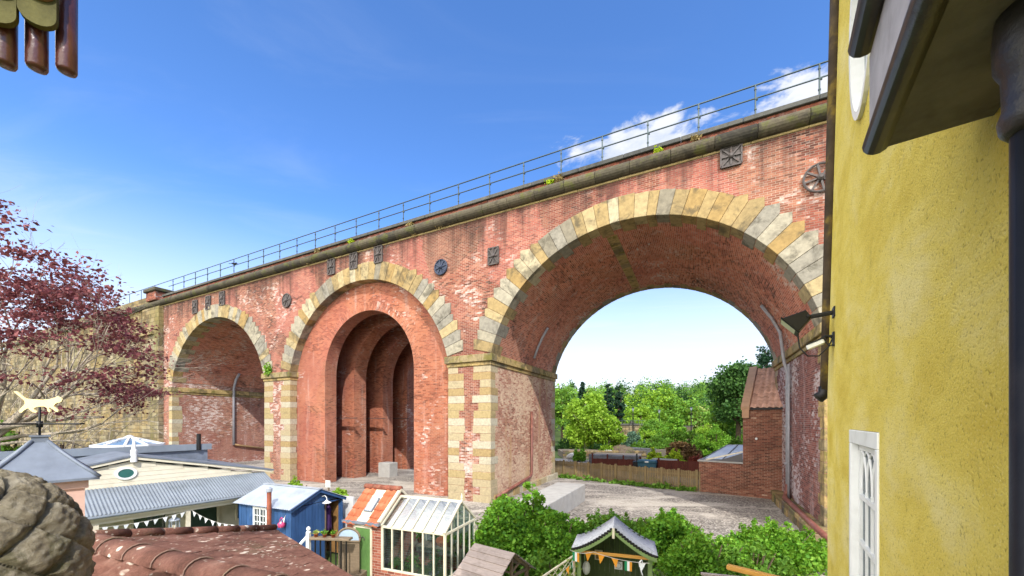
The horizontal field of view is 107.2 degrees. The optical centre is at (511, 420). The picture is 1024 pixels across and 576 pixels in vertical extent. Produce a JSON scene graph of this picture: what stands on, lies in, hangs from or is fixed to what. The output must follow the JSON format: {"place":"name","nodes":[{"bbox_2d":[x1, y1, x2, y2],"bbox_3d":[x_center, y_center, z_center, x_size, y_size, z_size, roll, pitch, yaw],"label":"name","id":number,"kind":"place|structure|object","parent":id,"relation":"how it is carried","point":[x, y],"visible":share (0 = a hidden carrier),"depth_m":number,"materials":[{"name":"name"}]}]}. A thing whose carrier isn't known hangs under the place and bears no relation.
{"place":"outdoors","nodes":[
{"label":"outdoors","id":0,"kind":"place"},
{"bbox_2d":[0,0,77,77],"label":"tile overhang","id":1,"kind":"object","parent":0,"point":[43,19],"visible":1,"depth_m":1.55,"materials":[{"name":"brown ceramic"}]},
{"bbox_2d":[92,524,351,575],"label":"tiled roof","id":2,"kind":"structure","parent":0,"point":[254,550],"depth_m":2.92,"materials":[{"name":"tile"}]},
{"bbox_2d":[337,527,360,573],"bbox_3d":[-4.488,3.565,10.381,0.700,1.270,0.070,0,0,5],"label":"arched door","id":3,"kind":"structure","parent":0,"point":[353,555],"depth_m":10.37,"materials":[{"name":"brown wood"}]},
{"bbox_2d":[388,556,400,569],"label":"potted plant","id":4,"kind":"object","parent":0,"point":[396,561],"visible":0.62,"depth_m":10.62,"materials":[{"name":"green plant"}]},
{"bbox_2d":[405,552,420,572],"bbox_3d":[-2.749,3.984,10.483,0.466,0.731,0.492,0,0,17],"label":"potted plant","id":5,"kind":"object","parent":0,"point":[416,558],"visible":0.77,"depth_m":10.43,"materials":[{"name":"green plant"}]},
{"bbox_2d":[0,0,829,404],"label":"sky","id":6,"kind":"structure","parent":0,"point":[188,136],"materials":[{"name":"blue"}]},
{"bbox_2d":[425,550,442,575],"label":"potted plant","id":7,"kind":"object","parent":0,"point":[437,559],"visible":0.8,"depth_m":10.23,"materials":[{"name":"green plant"}]},
{"bbox_2d":[326,423,742,575],"bbox_3d":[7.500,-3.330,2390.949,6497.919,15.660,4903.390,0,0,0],"label":"ground","id":8,"kind":"structure","parent":0,"point":[557,439],"depth_m":12.05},
{"bbox_2d":[0,420,20,450],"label":"shrub","id":9,"kind":"object","parent":8,"relation":"on","point":[14,447],"visible":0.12,"depth_m":17.00,"materials":[{"name":"green plant"}]},
{"bbox_2d":[0,469,95,575],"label":"stone finial","id":10,"kind":"object","parent":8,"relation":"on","point":[46,528],"visible":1,"depth_m":1.53,"materials":[{"name":"stone"}]},
{"bbox_2d":[0,435,100,515],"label":"roof turret","id":11,"kind":"object","parent":8,"relation":"on","point":[44,457],"visible":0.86,"depth_m":4.72,"materials":[{"name":"grey paint"}]},
{"bbox_2d":[0,391,84,434],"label":"weathervane","id":12,"kind":"object","parent":11,"relation":"on","point":[33,404],"visible":0.97,"depth_m":4.79,"materials":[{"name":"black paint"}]},
{"bbox_2d":[1,323,196,448],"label":"bare shrub","id":13,"kind":"object","parent":8,"relation":"on","point":[68,444],"visible":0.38,"depth_m":20.59,"materials":[{"name":"brown plant"}]},
{"bbox_2d":[0,185,224,450],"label":"copper tree","id":14,"kind":"object","parent":8,"relation":"on","point":[51,296],"visible":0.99,"depth_m":13.57,"materials":[{"name":"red plant"}]},
{"bbox_2d":[0,434,274,529],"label":"clapboard building","id":15,"kind":"structure","parent":8,"relation":"on","point":[140,480],"depth_m":11.52,"materials":[{"name":"beige paint"}]},
{"bbox_2d":[114,467,136,479],"bbox_3d":[-11.105,1.520,10.862,0.055,0.359,0.460,0,0,34],"label":"oval window","id":16,"kind":"structure","parent":15,"relation":"in","point":[124,473],"depth_m":10.85,"materials":[{"name":"white paint"}]},
{"bbox_2d":[99,511,186,529],"bbox_3d":[-9.989,2.778,10.318,0.062,0.249,1.751,0,0,34],"label":"bunting","id":17,"kind":"object","parent":15,"relation":"hanging from","point":[145,522],"visible":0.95,"depth_m":10.31,"materials":[{"name":"white fabric"}]},
{"bbox_2d":[131,506,166,528],"bbox_3d":[-10.816,3.075,11.273,0.052,0.950,0.800,0,0,34],"label":"window","id":18,"kind":"structure","parent":15,"relation":"in","point":[160,523],"depth_m":11.30,"materials":[{"name":"beige paint"}]},
{"bbox_2d":[168,513,180,527],"bbox_3d":[-9.760,2.930,10.917,0.280,0.580,0.280,0,0,34],"label":"metal lantern","id":19,"kind":"object","parent":15,"relation":"hanging from","point":[175,520],"visible":0.61,"depth_m":10.87,"materials":[{"name":"beige paint"}]},
{"bbox_2d":[188,499,216,526],"bbox_3d":[-10.095,3.550,12.322,0.021,1.900,0.750,0,0,34],"label":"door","id":20,"kind":"structure","parent":15,"relation":"in","point":[210,513],"depth_m":12.35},
{"bbox_2d":[235,494,245,519],"bbox_3d":[-9.387,3.025,13.382,0.052,0.850,0.700,0,0,34],"label":"window","id":21,"kind":"structure","parent":15,"relation":"in","point":[236,505],"depth_m":13.12,"materials":[{"name":"beige paint"}]},
{"bbox_2d":[233,483,346,558],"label":"garden shed","id":22,"kind":"structure","parent":8,"relation":"on","point":[302,508],"depth_m":11.60,"materials":[{"name":"blue paint"}]},
{"bbox_2d":[192,510,285,527],"bbox_3d":[-7.930,3.030,11.237,2.984,0.790,0.559,0,0,6],"label":"bunting","id":23,"kind":"object","parent":22,"relation":"hanging from","point":[212,522],"visible":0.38,"depth_m":11.28,"materials":[{"name":"white fabric"}]},
{"bbox_2d":[253,506,266,524],"bbox_3d":[-7.618,2.970,11.432,0.620,0.700,0.050,0,0,23],"label":"window","id":24,"kind":"structure","parent":22,"relation":"in","point":[259,513],"depth_m":11.42,"materials":[{"name":"white paint"}]},
{"bbox_2d":[326,504,331,530],"bbox_3d":[-5.932,3.128,12.179,0.090,0.865,0.255,0,0,23],"label":"hanging towel","id":25,"kind":"object","parent":22,"relation":"hanging from","point":[328,519],"visible":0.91,"depth_m":12.17,"materials":[{"name":"purple fabric"}]},
{"bbox_2d":[287,476,306,485],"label":"shrub","id":26,"kind":"object","parent":8,"relation":"on","point":[291,482],"visible":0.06,"depth_m":15.45,"materials":[{"name":"green plant"}]},
{"bbox_2d":[299,526,366,575],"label":"balustrade","id":27,"kind":"object","parent":8,"relation":"on","point":[308,538],"visible":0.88,"depth_m":9.94,"materials":[{"name":"brown wood"}]},
{"bbox_2d":[332,487,348,495],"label":"shrub","id":28,"kind":"object","parent":8,"relation":"on","point":[343,492],"visible":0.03,"depth_m":14.63,"materials":[{"name":"green plant"}]},
{"bbox_2d":[343,496,354,527],"bbox_3d":[-5.707,3.552,13.000,0.700,1.896,0.060,0,0,23],"label":"white panel","id":29,"kind":"object","parent":8,"relation":"on","point":[348,503],"visible":0.29,"depth_m":12.94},
{"bbox_2d":[342,483,475,575],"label":"greenhouse","id":30,"kind":"object","parent":8,"relation":"on","point":[382,520],"visible":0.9,"depth_m":10.73,"materials":[{"name":"glass"}]},
{"bbox_2d":[356,527,369,575],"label":"door","id":31,"kind":"structure","parent":30,"relation":"in","point":[365,533],"depth_m":10.60,"materials":[{"name":"green paint"}]},
{"bbox_2d":[436,536,442,546],"bbox_3d":[-1.939,3.160,10.299,0.280,0.560,0.060,0,0,22],"label":"hanging sieve","id":32,"kind":"object","parent":30,"relation":"hanging from","point":[439,541],"visible":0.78,"depth_m":10.28,"materials":[{"name":"wood"}]},
{"bbox_2d":[0,92,826,541],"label":"viaduct","id":33,"kind":"object","parent":8,"relation":"on","point":[428,348],"visible":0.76,"depth_m":18.96,"materials":[{"name":"brick"}]},
{"bbox_2d":[262,362,272,375],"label":"fern","id":34,"kind":"object","parent":33,"relation":"attached to","point":[267,370],"visible":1,"depth_m":24.26,"materials":[{"name":"green plant"}]},
{"bbox_2d":[34,60,827,325],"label":"railing","id":35,"kind":"object","parent":33,"relation":"on","point":[820,77],"visible":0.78,"depth_m":16.16,"materials":[{"name":"metal"}]},
{"bbox_2d":[410,540,467,568],"bbox_3d":[-2.184,4.105,11.252,1.760,0.790,0.450,0,0,22],"label":"potting bench","id":36,"kind":"object","parent":8,"relation":"on","point":[428,544],"visible":0.29,"depth_m":11.11,"materials":[{"name":"brown wood"}]},
{"bbox_2d":[414,525,425,542],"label":"potted plant","id":37,"kind":"object","parent":36,"relation":"on","point":[419,537],"visible":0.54,"depth_m":11.47,"materials":[{"name":"green plant"}]},
{"bbox_2d":[452,531,465,548],"bbox_3d":[-1.521,3.456,10.966,0.369,0.508,0.404,0,0,-41],"label":"potted plant","id":38,"kind":"object","parent":36,"relation":"on","point":[460,539],"visible":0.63,"depth_m":10.91,"materials":[{"name":"green plant"}]},
{"bbox_2d":[453,543,535,575],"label":"shed","id":39,"kind":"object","parent":8,"relation":"on","point":[480,560],"visible":1,"depth_m":8.33,"materials":[{"name":"brown wood"}]},
{"bbox_2d":[455,493,549,575],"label":"shrub","id":40,"kind":"object","parent":8,"relation":"on","point":[504,525],"visible":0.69,"depth_m":10.97,"materials":[{"name":"green plant"}]},
{"bbox_2d":[217,458,826,575],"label":"gravel yard","id":41,"kind":"structure","parent":8,"relation":"on","point":[716,514],"depth_m":17.24,"materials":[{"name":"grey gravel"}]},
{"bbox_2d":[378,462,397,477],"bbox_3d":[-8.404,3.440,25.597,1.000,1.200,0.800,0,0,26],"label":"concrete block","id":42,"kind":"object","parent":41,"relation":"on","point":[388,469],"depth_m":25.28,"materials":[{"name":"white concrete"}]},
{"bbox_2d":[517,482,584,513],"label":"concrete block","id":43,"kind":"structure","parent":41,"relation":"on","point":[563,497],"depth_m":16.00,"materials":[{"name":"grey concrete"}]},
{"bbox_2d":[571,448,586,461],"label":"shrub","id":44,"kind":"object","parent":41,"relation":"on","point":[580,455],"visible":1,"depth_m":34.82,"materials":[{"name":"green plant"}]},
{"bbox_2d":[589,454,639,461],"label":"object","id":45,"kind":"structure","parent":41,"relation":"on","point":[603,456],"depth_m":32.37,"materials":[{"name":"grey metal"}]},
{"bbox_2d":[637,459,656,474],"bbox_3d":[9.551,3.440,26.587,1.300,1.320,0.950,0,0,29],"label":"waste bin","id":46,"kind":"object","parent":41,"relation":"on","point":[648,463],"visible":0.41,"depth_m":26.23,"materials":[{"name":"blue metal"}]},
{"bbox_2d":[728,436,742,443],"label":"shrub","id":47,"kind":"object","parent":41,"relation":"on","point":[736,441],"visible":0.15,"depth_m":26.83,"materials":[{"name":"green plant"}]},
{"bbox_2d":[516,482,558,538],"bbox_3d":[0.795,3.196,11.531,1.456,2.622,1.116,0,0,0],"label":"sapling","id":48,"kind":"object","parent":8,"relation":"on","point":[536,497],"visible":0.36,"depth_m":11.51,"materials":[{"name":"green plant"}]},
{"bbox_2d":[519,545,572,575],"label":"shrub","id":49,"kind":"object","parent":8,"relation":"on","point":[544,563],"visible":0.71,"depth_m":9.22,"materials":[{"name":"green plant"}]},
{"bbox_2d":[523,508,587,575],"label":"shrub","id":50,"kind":"object","parent":8,"relation":"on","point":[557,528],"visible":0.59,"depth_m":10.79,"materials":[{"name":"green plant"}]},
{"bbox_2d":[542,555,574,575],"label":"trellis","id":51,"kind":"object","parent":8,"relation":"on","point":[556,567],"visible":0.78,"depth_m":8.22,"materials":[{"name":"beige paint"}]},
{"bbox_2d":[541,555,582,575],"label":"climbing rose","id":52,"kind":"object","parent":51,"relation":"attached to","point":[576,566],"visible":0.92,"depth_m":8.23,"materials":[{"name":"green plant"}]},
{"bbox_2d":[555,389,573,439],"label":"tree","id":53,"kind":"object","parent":8,"relation":"on","point":[560,403],"visible":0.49,"depth_m":61.59,"materials":[{"name":"green plant"}]},
{"bbox_2d":[555,437,583,450],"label":"shrub","id":54,"kind":"object","parent":8,"relation":"on","point":[561,445],"visible":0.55,"depth_m":47.24,"materials":[{"name":"green plant"}]},
{"bbox_2d":[577,382,588,404],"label":"tree","id":55,"kind":"object","parent":8,"relation":"on","point":[581,391],"visible":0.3,"depth_m":59.78,"materials":[{"name":"green plant"}]},
{"bbox_2d":[556,390,614,449],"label":"tree","id":56,"kind":"object","parent":8,"relation":"on","point":[585,420],"visible":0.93,"depth_m":41.92,"materials":[{"name":"green plant"}]},
{"bbox_2d":[587,442,620,448],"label":"shrub","id":57,"kind":"object","parent":8,"relation":"on","point":[596,446],"visible":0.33,"depth_m":47.28,"materials":[{"name":"green plant"}]},
{"bbox_2d":[603,384,615,415],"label":"tree","id":58,"kind":"object","parent":8,"relation":"on","point":[608,398],"visible":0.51,"depth_m":59.62,"materials":[{"name":"green plant"}]},
{"bbox_2d":[592,412,627,450],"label":"tree","id":59,"kind":"object","parent":8,"relation":"on","point":[611,424],"visible":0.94,"depth_m":40.29,"materials":[{"name":"green plant"}]},
{"bbox_2d":[571,516,657,575],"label":"garden arbour","id":60,"kind":"object","parent":8,"relation":"on","point":[615,537],"visible":1,"depth_m":8.62,"materials":[{"name":"wood"}]},
{"bbox_2d":[583,561,589,574],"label":"lantern","id":61,"kind":"object","parent":60,"relation":"hanging from","point":[586,567],"visible":1,"depth_m":8.62,"materials":[{"name":"white fabric"}]},
{"bbox_2d":[570,550,648,571],"bbox_3d":[2.038,2.972,7.983,1.632,0.335,0.040,0,0,16],"label":"bunting","id":62,"kind":"object","parent":60,"relation":"hanging from","point":[628,565],"visible":1,"depth_m":7.94,"materials":[{"name":"orange fabric"}]},
{"bbox_2d":[613,385,624,423],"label":"tree","id":63,"kind":"object","parent":8,"relation":"on","point":[619,404],"visible":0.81,"depth_m":60.68,"materials":[{"name":"green plant"}]},
{"bbox_2d":[572,508,673,566],"bbox_3d":[3.269,3.396,11.346,3.583,1.624,2.453,0,0,0],"label":"shrub","id":64,"kind":"object","parent":8,"relation":"on","point":[597,519],"visible":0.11,"depth_m":11.09,"materials":[{"name":"green plant"}]},
{"bbox_2d":[555,460,699,491],"bbox_3d":[6.369,3.290,23.041,9.364,1.300,0.130,0,0,38],"label":"picket fence","id":65,"kind":"object","parent":8,"relation":"on","point":[622,472],"visible":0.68,"depth_m":22.47,"materials":[{"name":"brown wood"}]},
{"bbox_2d":[558,473,697,491],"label":"grass","id":66,"kind":"structure","parent":8,"relation":"on","point":[657,485],"depth_m":22.08,"materials":[{"name":"green plant"}]},
{"bbox_2d":[619,420,644,440],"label":"bridge parapet","id":67,"kind":"structure","parent":8,"relation":"on","point":[626,428],"depth_m":58.06,"materials":[{"name":"stone"}]},
{"bbox_2d":[624,388,641,416],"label":"tree","id":68,"kind":"object","parent":8,"relation":"on","point":[629,395],"visible":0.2,"depth_m":91.09,"materials":[{"name":"green plant"}]},
{"bbox_2d":[621,431,645,446],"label":"shrub","id":69,"kind":"object","parent":8,"relation":"on","point":[633,437],"visible":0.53,"depth_m":45.64,"materials":[{"name":"green plant"}]},
{"bbox_2d":[630,439,646,447],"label":"shrub","id":70,"kind":"object","parent":8,"relation":"on","point":[640,444],"visible":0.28,"depth_m":43.91,"materials":[{"name":"green plant"}]},
{"bbox_2d":[625,404,658,423],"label":"tree","id":71,"kind":"object","parent":8,"relation":"on","point":[644,412],"visible":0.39,"depth_m":65.80,"materials":[{"name":"green plant"}]},
{"bbox_2d":[592,453,698,477],"bbox_3d":[9.278,3.400,27.283,8.080,1.600,0.100,0,0,44],"label":"board fence","id":72,"kind":"object","parent":8,"relation":"on","point":[682,465],"visible":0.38,"depth_m":25.99,"materials":[{"name":"brown wood"}]},
{"bbox_2d":[639,429,656,442],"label":"shrub","id":73,"kind":"object","parent":8,"relation":"on","point":[646,436],"visible":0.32,"depth_m":49.84,"materials":[{"name":"green plant"}]},
{"bbox_2d":[555,374,742,431],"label":"woodland","id":74,"kind":"object","parent":8,"relation":"on","point":[682,413],"visible":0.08,"depth_m":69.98,"materials":[{"name":"green plant"}]},
{"bbox_2d":[636,418,663,433],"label":"tree","id":75,"kind":"object","parent":8,"relation":"on","point":[651,425],"visible":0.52,"depth_m":53.27,"materials":[{"name":"green plant"}]},
{"bbox_2d":[646,447,662,459],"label":"shrub","id":76,"kind":"object","parent":8,"relation":"on","point":[652,454],"visible":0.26,"depth_m":30.99,"materials":[{"name":"green plant"}]},
{"bbox_2d":[642,433,673,448],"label":"shrub","id":77,"kind":"object","parent":8,"relation":"on","point":[658,442],"visible":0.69,"depth_m":41.48,"materials":[{"name":"green plant"}]},
{"bbox_2d":[646,423,682,442],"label":"shrub","id":78,"kind":"object","parent":8,"relation":"on","point":[671,434],"visible":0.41,"depth_m":45.25,"materials":[{"name":"green plant"}]},
{"bbox_2d":[649,391,687,423],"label":"tree","id":79,"kind":"object","parent":8,"relation":"on","point":[668,406],"visible":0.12,"depth_m":72.10,"materials":[{"name":"green plant"}]},
{"bbox_2d":[657,416,688,439],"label":"tree","id":80,"kind":"object","parent":8,"relation":"on","point":[675,423],"visible":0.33,"depth_m":49.24,"materials":[{"name":"green plant"}]},
{"bbox_2d":[663,448,684,460],"bbox_3d":[12.537,3.025,28.909,1.996,1.848,1.769,0,0,0],"label":"shrub","id":81,"kind":"object","parent":8,"relation":"on","point":[673,454],"visible":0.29,"depth_m":28.83,"materials":[{"name":"green plant"}]},
{"bbox_2d":[635,507,714,556],"bbox_3d":[4.663,3.333,10.737,3.094,1.738,2.633,0,0,0],"label":"shrub","id":82,"kind":"object","parent":8,"relation":"on","point":[667,525],"visible":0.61,"depth_m":10.41,"materials":[{"name":"green plant"}]},
{"bbox_2d":[665,439,688,458],"bbox_3d":[14.749,2.783,32.907,2.683,2.347,2.484,0,0,-18],"label":"shrub","id":83,"kind":"object","parent":8,"relation":"on","point":[678,445],"visible":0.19,"depth_m":32.68,"materials":[{"name":"red plant"}]},
{"bbox_2d":[672,386,699,408],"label":"tree","id":84,"kind":"object","parent":8,"relation":"on","point":[690,392],"visible":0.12,"depth_m":101.45,"materials":[{"name":"green plant"}]},
{"bbox_2d":[675,428,699,444],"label":"shrub","id":85,"kind":"object","parent":8,"relation":"on","point":[690,435],"visible":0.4,"depth_m":44.66,"materials":[{"name":"green plant"}]},
{"bbox_2d":[682,444,703,460],"bbox_3d":[14.890,2.911,31.079,2.065,2.078,1.623,0,0,45],"label":"shrub","id":86,"kind":"object","parent":8,"relation":"on","point":[691,451],"visible":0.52,"depth_m":30.84,"materials":[{"name":"red plant"}]},
{"bbox_2d":[684,405,708,429],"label":"tree","id":87,"kind":"object","parent":8,"relation":"on","point":[694,419],"visible":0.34,"depth_m":68.84,"materials":[{"name":"green plant"}]},
{"bbox_2d":[692,422,710,439],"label":"shrub","id":88,"kind":"object","parent":8,"relation":"on","point":[701,429],"visible":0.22,"depth_m":49.45,"materials":[{"name":"green plant"}]},
{"bbox_2d":[698,411,710,427],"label":"tree","id":89,"kind":"object","parent":8,"relation":"on","point":[703,415],"visible":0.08,"depth_m":51.72,"materials":[{"name":"green plant"}]},
{"bbox_2d":[652,526,771,575],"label":"shrub","id":90,"kind":"object","parent":8,"relation":"on","point":[698,555],"visible":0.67,"depth_m":9.31,"materials":[{"name":"green plant"}]},
{"bbox_2d":[692,424,734,456],"bbox_3d":[17.792,2.107,33.225,3.613,3.712,3.971,0,0,-38],"label":"shrub","id":91,"kind":"object","parent":8,"relation":"on","point":[717,440],"visible":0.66,"depth_m":32.42,"materials":[{"name":"green plant"}]},
{"bbox_2d":[701,572,735,575],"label":"garden fence","id":92,"kind":"object","parent":8,"relation":"on","point":[707,574],"visible":1,"depth_m":7.54,"materials":[{"name":"grey wood"}]},
{"bbox_2d":[705,395,735,436],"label":"tree","id":93,"kind":"object","parent":8,"relation":"on","point":[726,428],"visible":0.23,"depth_m":41.38,"materials":[{"name":"green plant"}]},
{"bbox_2d":[702,356,760,440],"bbox_3d":[22.583,-1.021,37.969,6.820,10.543,6.838,0,0,-26],"label":"tree","id":94,"kind":"object","parent":8,"relation":"on","point":[728,384],"visible":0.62,"depth_m":37.23,"materials":[{"name":"green plant"}]},
{"bbox_2d":[731,424,742,441],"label":"shrub","id":95,"kind":"object","parent":8,"relation":"on","point":[734,430],"visible":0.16,"depth_m":41.55,"materials":[{"name":"green plant"}]},
{"bbox_2d":[697,366,782,498],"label":"brick house","id":96,"kind":"structure","parent":8,"relation":"on","point":[751,466],"depth_m":18.79,"materials":[{"name":"brick"}]},
{"bbox_2d":[726,564,777,575],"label":"timber rail","id":97,"kind":"object","parent":8,"relation":"on","point":[742,570],"visible":1,"depth_m":6.38,"materials":[{"name":"orange wood"}]},
{"bbox_2d":[716,537,797,575],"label":"shrub","id":98,"kind":"object","parent":8,"relation":"on","point":[760,554],"visible":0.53,"depth_m":8.94,"materials":[{"name":"green plant"}]},
{"bbox_2d":[755,346,772,368],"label":"tree","id":99,"kind":"object","parent":8,"relation":"on","point":[764,359],"visible":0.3,"depth_m":45.76,"materials":[{"name":"green plant"}]},
{"bbox_2d":[728,516,826,575],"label":"shrub","id":100,"kind":"object","parent":8,"relation":"on","point":[805,552],"visible":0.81,"depth_m":9.73,"materials":[{"name":"green plant"}]},
{"bbox_2d":[814,0,1023,575],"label":"yellow house","id":101,"kind":"structure","parent":8,"relation":"on","point":[921,388],"depth_m":1.68,"materials":[{"name":"yellow painted render"},{"name":"white paint"},{"name":"glass"}]},
{"bbox_2d":[780,306,834,336],"bbox_3d":[3.741,-1.245,4.792,0.547,0.292,0.327,0,0,34],"label":"floodlight","id":102,"kind":"object","parent":101,"relation":"attached to","point":[795,324],"visible":0.97,"depth_m":4.74,"materials":[{"name":"black paint"}]},
{"bbox_2d":[797,331,834,356],"bbox_3d":[3.811,-1.005,4.744,0.369,0.410,0.085,0,0,35],"label":"security camera","id":103,"kind":"object","parent":101,"relation":"attached to","point":[816,343],"visible":0.94,"depth_m":4.70,"materials":[{"name":"white paint"}]},
{"bbox_2d":[849,0,869,120],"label":"oval window","id":104,"kind":"structure","parent":101,"relation":"in","point":[858,67],"depth_m":3.49,"materials":[{"name":"white paint"}]},
{"bbox_2d":[849,430,878,575],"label":"window","id":105,"kind":"structure","parent":101,"relation":"in","point":[863,445],"depth_m":3.41,"materials":[{"name":"white paint"}]},
{"bbox_2d":[558,449,645,458],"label":"paved terrace","id":106,"kind":"structure","parent":0,"point":[560,452],"depth_m":39.38,"materials":[{"name":"grey concrete"}]},
{"bbox_2d":[563,450,645,455],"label":"terrace wall","id":107,"kind":"structure","parent":106,"relation":"on","point":[566,452],"depth_m":38.00,"materials":[{"name":"stone"}]},
{"bbox_2d":[590,452,641,462],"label":"paved terrace","id":108,"kind":"structure","parent":0,"point":[622,454],"depth_m":34.81,"materials":[{"name":"grey concrete"}]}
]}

